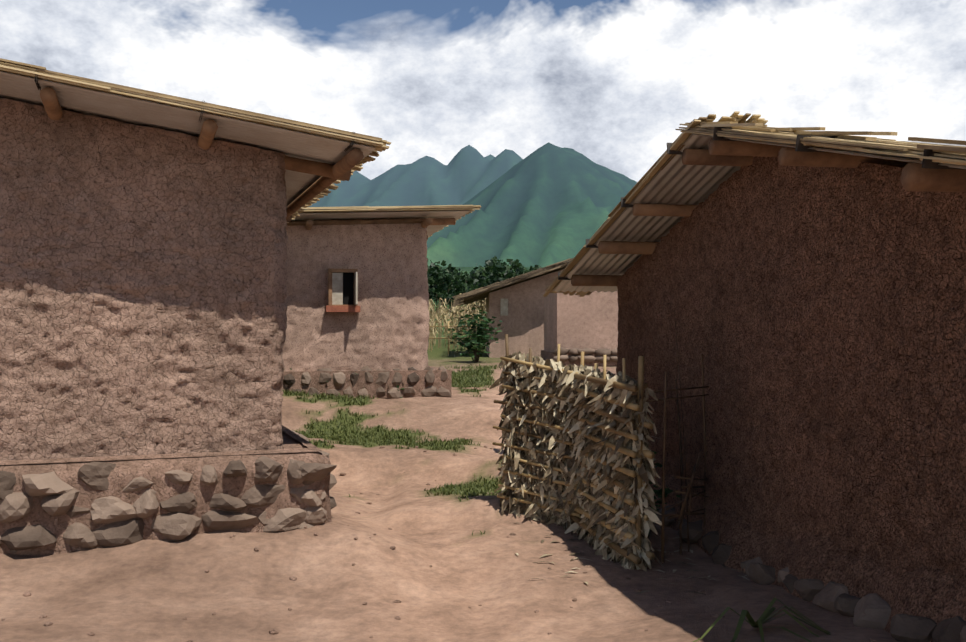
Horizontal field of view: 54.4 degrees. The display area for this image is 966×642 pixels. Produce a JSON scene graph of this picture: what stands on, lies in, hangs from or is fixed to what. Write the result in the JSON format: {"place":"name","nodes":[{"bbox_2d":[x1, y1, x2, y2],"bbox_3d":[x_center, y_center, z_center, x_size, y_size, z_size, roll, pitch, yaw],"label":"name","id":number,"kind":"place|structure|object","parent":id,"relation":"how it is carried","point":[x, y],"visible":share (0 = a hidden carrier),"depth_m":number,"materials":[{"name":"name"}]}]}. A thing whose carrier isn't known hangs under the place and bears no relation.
{"place":"outdoors","nodes":[
{"label":"outdoors","id":0,"kind":"place"},
{"bbox_2d":[0,98,287,460],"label":"house wall","id":1,"kind":"structure","parent":0,"point":[143,288],"depth_m":6.37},
{"bbox_2d":[40,87,363,221],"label":"roof beams","id":2,"kind":"structure","parent":1,"relation":"on","point":[329,174],"depth_m":6.79,"materials":[{"name":"brown wood"}]},
{"bbox_2d":[283,223,429,370],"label":"house wall","id":3,"kind":"structure","parent":0,"point":[386,327],"depth_m":13.35,"materials":[{"name":"brown soil"}]},
{"bbox_2d":[328,268,357,305],"bbox_3d":[-1.980,-0.457,13.258,0.404,0.555,0.120,0,-1,-13],"label":"window frame","id":4,"kind":"object","parent":3,"relation":"in","point":[331,271],"visible":0.6,"depth_m":13.17,"materials":[{"name":"brown wood"}]},
{"bbox_2d":[332,272,357,304],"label":"window shutters","id":5,"kind":"object","parent":4,"relation":"attached to","point":[337,288],"visible":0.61,"depth_m":13.20,"materials":[{"name":"white wood"}]},
{"bbox_2d":[343,272,353,304],"bbox_3d":[-1.903,-0.452,13.291,0.151,0.465,0.040,0,-1,-13],"label":"window opening","id":6,"kind":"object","parent":4,"relation":"in","point":[348,288],"depth_m":13.27,"materials":[{"name":"black"}]},
{"bbox_2d":[326,305,359,311],"bbox_3d":[-1.973,-0.170,13.225,0.474,0.090,0.140,0,-1,-13],"label":"window sill","id":7,"kind":"structure","parent":3,"relation":"attached to","point":[329,308],"depth_m":13.15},
{"bbox_2d":[287,218,455,239],"bbox_3d":[-3.822,-1.292,15.383,5.925,0.397,5.750,0,-1,-13],"label":"roof timber","id":8,"kind":"object","parent":3,"relation":"on","point":[424,222],"visible":0.08,"depth_m":13.45,"materials":[{"name":"brown wood"}]},
{"bbox_2d":[291,205,480,237],"bbox_3d":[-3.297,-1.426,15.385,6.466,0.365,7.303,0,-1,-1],"label":"roof","id":9,"kind":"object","parent":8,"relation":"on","point":[389,208],"visible":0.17,"depth_m":12.89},
{"bbox_2d":[282,362,504,534],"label":"grass","id":10,"kind":"structure","parent":0,"point":[482,379],"depth_m":11.40,"materials":[{"name":"green plant"}]},
{"bbox_2d":[0,267,899,641],"bbox_3d":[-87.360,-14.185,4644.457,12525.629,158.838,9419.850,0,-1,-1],"label":"ground","id":11,"kind":"structure","parent":0,"point":[158,591],"depth_m":5.86,"materials":[{"name":"brown soil"}]},
{"bbox_2d":[0,429,330,554],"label":"plinth mortar","id":12,"kind":"object","parent":11,"relation":"on","point":[123,474],"visible":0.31,"depth_m":6.26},
{"bbox_2d":[6,425,321,464],"bbox_3d":[-5.161,0.956,8.582,6.270,0.001,6.280,0,-1,-20],"label":"foundation ledge","id":13,"kind":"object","parent":12,"relation":"on","point":[289,442],"depth_m":7.12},
{"bbox_2d":[0,430,336,552],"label":"foundation stones","id":14,"kind":"object","parent":12,"relation":"in","point":[124,526],"visible":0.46,"depth_m":6.18,"materials":[{"name":"grey stone"}]},
{"bbox_2d":[281,366,451,398],"bbox_3d":[-3.734,1.090,15.366,5.540,0.718,5.160,0,-1,-13],"label":"foundation mortar","id":15,"kind":"object","parent":11,"relation":"on","point":[371,388],"visible":0.14,"depth_m":13.22,"materials":[{"name":"brown soil"}]},
{"bbox_2d":[282,366,450,398],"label":"foundation stones","id":16,"kind":"object","parent":15,"relation":"in","point":[339,379],"visible":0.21,"depth_m":13.24,"materials":[{"name":"grey stone"}]},
{"bbox_2d":[428,270,447,298],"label":"tree","id":17,"kind":"object","parent":11,"relation":"on","point":[433,286],"visible":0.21,"depth_m":236.79,"materials":[{"name":"green plant"}]},
{"bbox_2d":[2,442,875,641],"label":"ground pebbles","id":18,"kind":"object","parent":11,"relation":"on","point":[272,631],"visible":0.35,"depth_m":5.61,"materials":[{"name":"brown stone"}]},
{"bbox_2d":[427,260,462,311],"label":"tree","id":19,"kind":"object","parent":11,"relation":"on","point":[449,269],"visible":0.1,"depth_m":247.57,"materials":[{"name":"green plant"}]},
{"bbox_2d":[427,267,464,305],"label":"tree","id":20,"kind":"object","parent":11,"relation":"on","point":[450,279],"visible":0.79,"depth_m":233.88,"materials":[{"name":"green plant"}]},
{"bbox_2d":[430,282,465,311],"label":"tree","id":21,"kind":"object","parent":11,"relation":"on","point":[437,284],"visible":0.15,"depth_m":241.68,"materials":[{"name":"green plant"}]},
{"bbox_2d":[438,286,461,308],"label":"tree","id":22,"kind":"object","parent":11,"relation":"on","point":[450,295],"visible":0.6,"depth_m":197.25,"materials":[{"name":"green plant"}]},
{"bbox_2d":[429,321,482,354],"bbox_3d":[-1.173,0.638,32.211,3.556,1.250,0.549,0,-1,-1],"label":"bamboo fence","id":23,"kind":"object","parent":11,"relation":"on","point":[448,337],"visible":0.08,"depth_m":31.95,"materials":[{"name":"beige wood"}]},
{"bbox_2d":[428,293,486,351],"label":"corn plants","id":24,"kind":"object","parent":11,"relation":"on","point":[453,313],"visible":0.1,"depth_m":40.07,"materials":[{"name":"beige plant"}]},
{"bbox_2d":[460,270,481,307],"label":"tree","id":25,"kind":"object","parent":11,"relation":"on","point":[468,280],"visible":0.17,"depth_m":254.17,"materials":[{"name":"green plant"}]},
{"bbox_2d":[461,280,487,311],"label":"tree","id":26,"kind":"object","parent":11,"relation":"on","point":[476,287],"visible":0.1,"depth_m":191.30,"materials":[{"name":"green plant"}]},
{"bbox_2d":[464,277,484,310],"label":"tree","id":27,"kind":"object","parent":11,"relation":"on","point":[469,287],"visible":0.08,"depth_m":218.82,"materials":[{"name":"green plant"}]},
{"bbox_2d":[447,307,503,362],"bbox_3d":[-0.163,0.432,26.057,1.417,1.659,1.588,-1,-1,40],"label":"bush","id":28,"kind":"object","parent":11,"relation":"on","point":[469,343],"depth_m":25.96,"materials":[{"name":"green plant"}]},
{"bbox_2d":[290,368,679,537],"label":"weeds","id":29,"kind":"object","parent":11,"relation":"on","point":[659,492],"depth_m":7.10,"materials":[{"name":"green plant"}]},
{"bbox_2d":[468,263,513,286],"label":"tree","id":30,"kind":"object","parent":11,"relation":"on","point":[499,275],"visible":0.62,"depth_m":209.49,"materials":[{"name":"green plant"}]},
{"bbox_2d":[471,259,520,280],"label":"tree","id":31,"kind":"object","parent":11,"relation":"on","point":[510,261],"visible":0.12,"depth_m":246.02,"materials":[{"name":"green plant"}]},
{"bbox_2d":[469,256,526,283],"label":"tree","id":32,"kind":"object","parent":11,"relation":"on","point":[491,262],"visible":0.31,"depth_m":229.19,"materials":[{"name":"green plant"}]},
{"bbox_2d":[524,265,540,271],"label":"tree","id":33,"kind":"object","parent":11,"relation":"on","point":[534,268],"visible":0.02,"depth_m":284.70,"materials":[{"name":"green plant"}]},
{"bbox_2d":[492,334,654,568],"bbox_3d":[0.713,0.922,6.968,0.447,1.648,1.717,1,-1,-35],"label":"stick fence","id":34,"kind":"object","parent":11,"relation":"on","point":[641,386],"visible":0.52,"depth_m":6.74,"materials":[{"name":"brown wood"}]},
{"bbox_2d":[489,351,662,570],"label":"dried leaves","id":35,"kind":"object","parent":11,"relation":"on","point":[645,471],"visible":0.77,"depth_m":7.02,"materials":[{"name":"beige plant"}]},
{"bbox_2d":[541,350,616,366],"bbox_3d":[2.871,1.157,25.934,2.220,0.634,4.100,0,-1,-1],"label":"plinth mortar","id":36,"kind":"object","parent":11,"relation":"on","point":[545,354],"visible":0.14,"depth_m":23.89,"materials":[{"name":"brown soil"}]},
{"bbox_2d":[553,347,617,362],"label":"house plinth stones","id":37,"kind":"object","parent":36,"relation":"in","point":[574,356],"visible":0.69,"depth_m":23.79,"materials":[{"name":"grey stone"}]},
{"bbox_2d":[544,289,618,351],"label":"house wall","id":38,"kind":"structure","parent":11,"relation":"on","point":[590,321],"depth_m":24.05,"materials":[{"name":"brown soil"}]},
{"bbox_2d":[514,519,748,594],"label":"fallen leaves","id":39,"kind":"object","parent":11,"relation":"on","point":[575,536],"visible":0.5,"depth_m":6.39,"materials":[{"name":"brown plant"}]},
{"bbox_2d":[632,310,708,562],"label":"wooden gate","id":40,"kind":"structure","parent":11,"relation":"on","point":[685,506],"depth_m":6.70,"materials":[{"name":"brown wood"}]},
{"bbox_2d":[693,598,830,641],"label":"strap leaves","id":41,"kind":"object","parent":11,"relation":"on","point":[760,621],"visible":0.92,"depth_m":4.62,"materials":[{"name":"green plant"}]},
{"bbox_2d":[649,504,965,641],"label":"foundation stones","id":42,"kind":"object","parent":11,"relation":"on","point":[872,610],"visible":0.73,"depth_m":4.98,"materials":[{"name":"grey stone"}]},
{"bbox_2d":[309,142,636,270],"bbox_3d":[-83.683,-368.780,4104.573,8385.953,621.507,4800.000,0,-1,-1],"label":"mountain","id":43,"kind":"structure","parent":0,"point":[547,204],"depth_m":2807.12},
{"bbox_2d":[0,0,965,181],"label":"sky","id":44,"kind":"structure","parent":0,"point":[611,82],"materials":[{"name":"white"}]},
{"bbox_2d":[486,269,562,357],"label":"house wall","id":45,"kind":"structure","parent":0,"point":[522,323],"depth_m":30.02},
{"bbox_2d":[500,299,507,315],"bbox_3d":[0.678,-0.443,29.996,0.240,0.540,0.060,0,-1,-1],"label":"house window","id":46,"kind":"structure","parent":45,"relation":"in","point":[503,307],"depth_m":29.97,"materials":[{"name":"grey glass"}]},
{"bbox_2d":[453,258,572,305],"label":"roof","id":47,"kind":"structure","parent":45,"relation":"on","point":[472,296],"depth_m":29.30,"materials":[{"name":"brown wood"}]},
{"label":"house","id":48,"kind":"object","parent":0,"visible":0},
{"bbox_2d":[0,71,375,207],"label":"roof","id":49,"kind":"structure","parent":48,"relation":"on","point":[140,112],"depth_m":6.22,"materials":[{"name":"metal"}]},
{"bbox_2d":[0,58,390,222],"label":"roof thatch","id":50,"kind":"object","parent":48,"relation":"on","point":[43,73],"visible":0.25,"depth_m":5.94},
{"bbox_2d":[34,68,354,151],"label":"roof wire ties","id":51,"kind":"object","parent":50,"relation":"on","point":[345,150],"visible":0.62,"depth_m":5.93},
{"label":"house","id":52,"kind":"object","parent":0,"visible":0},
{"bbox_2d":[553,134,740,292],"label":"corrugated roof","id":53,"kind":"structure","parent":52,"relation":"on","point":[675,180],"depth_m":7.69,"materials":[{"name":"metal"}]},
{"bbox_2d":[542,111,767,296],"bbox_3d":[1.276,-0.809,8.185,0.552,1.030,4.328,0,-1,-10],"label":"roof thatch","id":54,"kind":"object","parent":52,"relation":"on","point":[644,180],"visible":0.27,"depth_m":7.13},
{"bbox_2d":[558,143,681,279],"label":"roof wire ties","id":55,"kind":"object","parent":54,"relation":"on","point":[623,201],"visible":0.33,"depth_m":7.53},
{"bbox_2d":[616,151,965,578],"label":"wall","id":56,"kind":"structure","parent":52,"relation":"on","point":[819,317],"depth_m":5.57,"materials":[{"name":"brown soil"}]},
{"bbox_2d":[571,138,965,285],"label":"roof timber","id":57,"kind":"object","parent":56,"relation":"on","point":[915,177],"visible":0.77,"depth_m":6.01,"materials":[{"name":"brown wood"}]},
{"bbox_2d":[649,474,965,641],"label":"mud skirt","id":58,"kind":"object","parent":52,"relation":"attached to","point":[937,595],"visible":0.38,"depth_m":5.36,"materials":[{"name":"brown soil"}]},
{"bbox_2d":[675,121,965,164],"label":"roof thatch","id":59,"kind":"object","parent":52,"relation":"on","point":[849,140],"visible":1,"depth_m":4.55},
{"bbox_2d":[713,127,965,169],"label":"roof wire ties","id":60,"kind":"object","parent":59,"relation":"attached to","point":[926,163],"visible":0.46,"depth_m":4.74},
{"bbox_2d":[695,134,965,168],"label":"roof","id":61,"kind":"structure","parent":52,"relation":"on","point":[891,157],"depth_m":4.45,"materials":[{"name":"metal"}]}
]}

